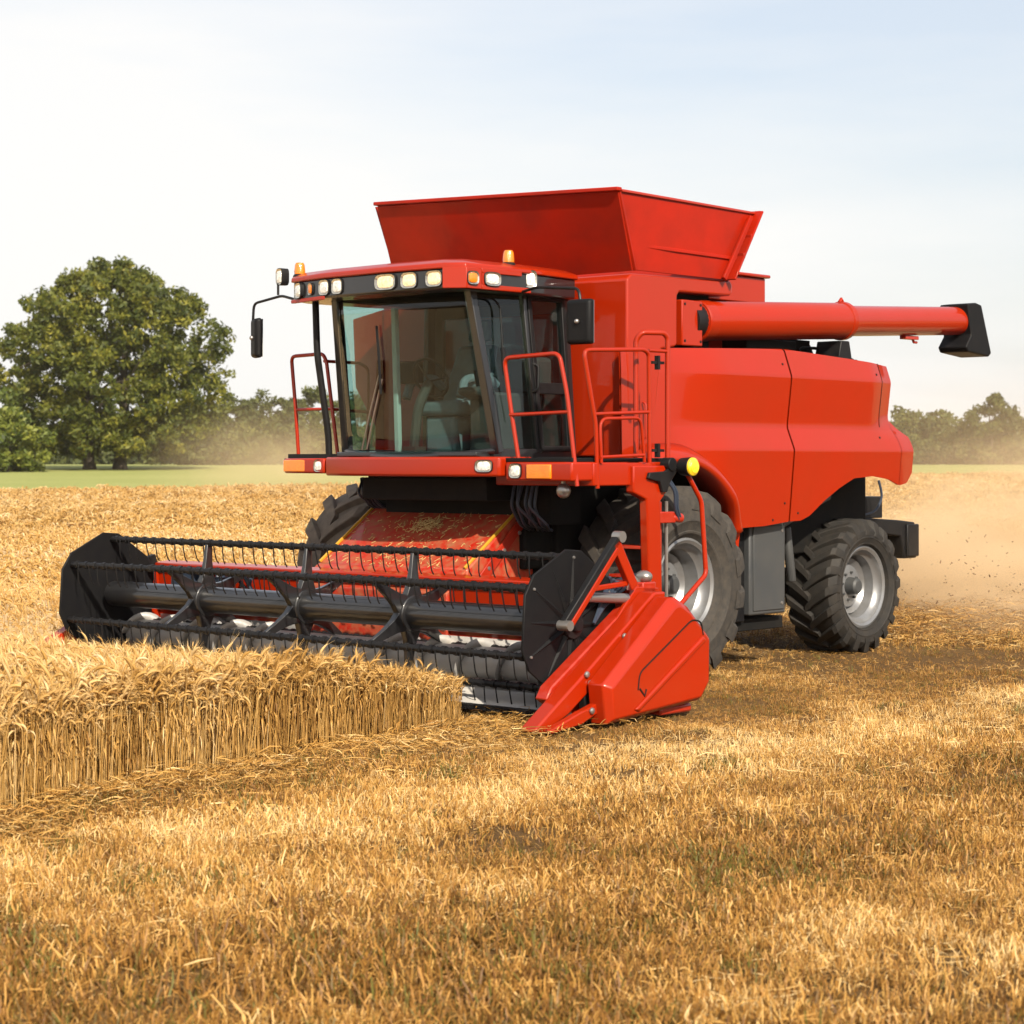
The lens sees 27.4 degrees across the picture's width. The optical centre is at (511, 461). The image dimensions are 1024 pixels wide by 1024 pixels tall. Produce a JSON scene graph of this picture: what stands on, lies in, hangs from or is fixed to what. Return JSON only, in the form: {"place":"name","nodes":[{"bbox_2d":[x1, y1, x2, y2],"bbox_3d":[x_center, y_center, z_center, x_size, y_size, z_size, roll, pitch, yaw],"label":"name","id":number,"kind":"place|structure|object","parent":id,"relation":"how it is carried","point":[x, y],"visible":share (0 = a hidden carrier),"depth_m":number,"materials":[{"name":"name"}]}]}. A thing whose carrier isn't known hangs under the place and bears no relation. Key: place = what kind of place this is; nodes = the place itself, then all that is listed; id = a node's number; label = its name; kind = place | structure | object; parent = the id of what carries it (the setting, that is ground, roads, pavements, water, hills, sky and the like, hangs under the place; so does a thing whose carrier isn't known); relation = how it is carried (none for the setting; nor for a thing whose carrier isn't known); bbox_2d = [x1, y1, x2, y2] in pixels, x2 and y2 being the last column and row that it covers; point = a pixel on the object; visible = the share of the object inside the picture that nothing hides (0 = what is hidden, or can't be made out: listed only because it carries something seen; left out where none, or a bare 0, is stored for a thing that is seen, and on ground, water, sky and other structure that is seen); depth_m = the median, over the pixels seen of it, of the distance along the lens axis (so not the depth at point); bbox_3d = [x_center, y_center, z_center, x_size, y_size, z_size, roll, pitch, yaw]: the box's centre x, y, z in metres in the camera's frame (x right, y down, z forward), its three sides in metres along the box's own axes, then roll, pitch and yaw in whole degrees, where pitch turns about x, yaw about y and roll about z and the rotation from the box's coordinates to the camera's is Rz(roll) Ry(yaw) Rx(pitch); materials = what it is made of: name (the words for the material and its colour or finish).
{"place":"outdoors","nodes":[
{"label":"outdoors","id":0,"kind":"place"},
{"bbox_2d":[0,569,1023,1023],"bbox_3d":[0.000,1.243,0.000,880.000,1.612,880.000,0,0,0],"label":"ground","id":1,"kind":"structure","parent":0,"point":[758,651],"depth_m":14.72,"materials":[{"name":"yellow plant"}]},
{"bbox_2d":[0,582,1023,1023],"bbox_3d":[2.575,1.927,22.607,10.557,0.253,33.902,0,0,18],"label":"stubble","id":2,"kind":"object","parent":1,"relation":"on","point":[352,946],"visible":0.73,"depth_m":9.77,"materials":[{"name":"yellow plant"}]},
{"bbox_2d":[0,470,1023,808],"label":"wheat","id":3,"kind":"object","parent":1,"relation":"on","point":[70,708],"depth_m":15.53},
{"bbox_2d":[39,187,990,733],"bbox_3d":[0.992,-0.259,20.919,6.685,4.547,9.708,0,0,42],"label":"combine harvester","id":4,"kind":"object","parent":1,"relation":"on","point":[627,455],"visible":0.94,"depth_m":19.10,"materials":[{"name":"metal"}]},
{"bbox_2d":[754,585,1023,645],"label":"chopped straw","id":5,"kind":"object","parent":1,"relation":"on","point":[937,614],"visible":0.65,"depth_m":24.49,"materials":[{"name":"beige plant"}]},
{"bbox_2d":[0,464,1023,489],"bbox_3d":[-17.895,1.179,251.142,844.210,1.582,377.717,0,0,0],"label":"grass field","id":6,"kind":"structure","parent":0,"point":[71,475],"depth_m":169.73,"materials":[{"name":"green plant"}]},
{"bbox_2d":[0,386,43,471],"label":"shrub","id":7,"kind":"object","parent":6,"relation":"on","point":[3,401],"visible":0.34,"depth_m":190.55,"materials":[{"name":"green plant"}]},
{"bbox_2d":[0,405,58,471],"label":"shrub","id":8,"kind":"object","parent":6,"relation":"on","point":[14,431],"visible":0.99,"depth_m":185.29,"materials":[{"name":"green plant"}]},
{"bbox_2d":[0,254,239,469],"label":"oak tree","id":9,"kind":"object","parent":6,"relation":"on","point":[69,348],"visible":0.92,"depth_m":195.42,"materials":[{"name":"green plant"}]},
{"bbox_2d":[140,411,245,464],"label":"tree","id":10,"kind":"object","parent":6,"relation":"on","point":[224,449],"visible":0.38,"depth_m":259.34,"materials":[{"name":"green plant"}]},
{"bbox_2d":[170,393,282,464],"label":"tree","id":11,"kind":"object","parent":6,"relation":"on","point":[246,429],"visible":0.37,"depth_m":280.66,"materials":[{"name":"green plant"}]},
{"bbox_2d":[223,389,309,464],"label":"tree","id":12,"kind":"object","parent":6,"relation":"on","point":[285,446],"visible":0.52,"depth_m":297.56,"materials":[{"name":"green plant"}]},
{"bbox_2d":[270,385,357,464],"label":"tree","id":13,"kind":"object","parent":6,"relation":"on","point":[311,395],"visible":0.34,"depth_m":302.11,"materials":[{"name":"green plant"}]},
{"bbox_2d":[300,391,375,453],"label":"tree","id":14,"kind":"object","parent":6,"relation":"on","point":[356,402],"visible":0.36,"depth_m":298.33,"materials":[{"name":"green plant"}]},
{"bbox_2d":[0,405,1006,464],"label":"wood","id":15,"kind":"object","parent":6,"relation":"on","point":[105,458],"visible":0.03,"depth_m":341.79,"materials":[{"name":"green plant"}]},
{"bbox_2d":[888,411,920,458],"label":"tree","id":16,"kind":"object","parent":6,"relation":"on","point":[903,422],"visible":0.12,"depth_m":328.30,"materials":[{"name":"green plant"}]},
{"bbox_2d":[902,415,952,464],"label":"tree","id":17,"kind":"object","parent":6,"relation":"on","point":[932,427],"visible":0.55,"depth_m":322.99,"materials":[{"name":"green plant"}]},
{"bbox_2d":[918,424,1003,464],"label":"tree","id":18,"kind":"object","parent":6,"relation":"on","point":[932,448],"visible":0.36,"depth_m":314.37,"materials":[{"name":"green plant"}]},
{"bbox_2d":[940,392,1023,464],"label":"tree","id":19,"kind":"object","parent":6,"relation":"on","point":[997,424],"visible":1,"depth_m":308.13,"materials":[{"name":"green plant"}]},
{"bbox_2d":[989,415,1023,464],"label":"tree","id":20,"kind":"object","parent":6,"relation":"on","point":[1020,420],"visible":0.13,"depth_m":318.76,"materials":[{"name":"green plant"}]},
{"bbox_2d":[0,0,1023,425],"label":"sky","id":21,"kind":"structure","parent":0,"point":[216,147],"materials":[{"name":"white"}]},
{"bbox_2d":[794,528,1023,638],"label":"flying chaff","id":22,"kind":"object","parent":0,"point":[967,584],"visible":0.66,"depth_m":24.93,"materials":[{"name":"brown plant"}]}
]}

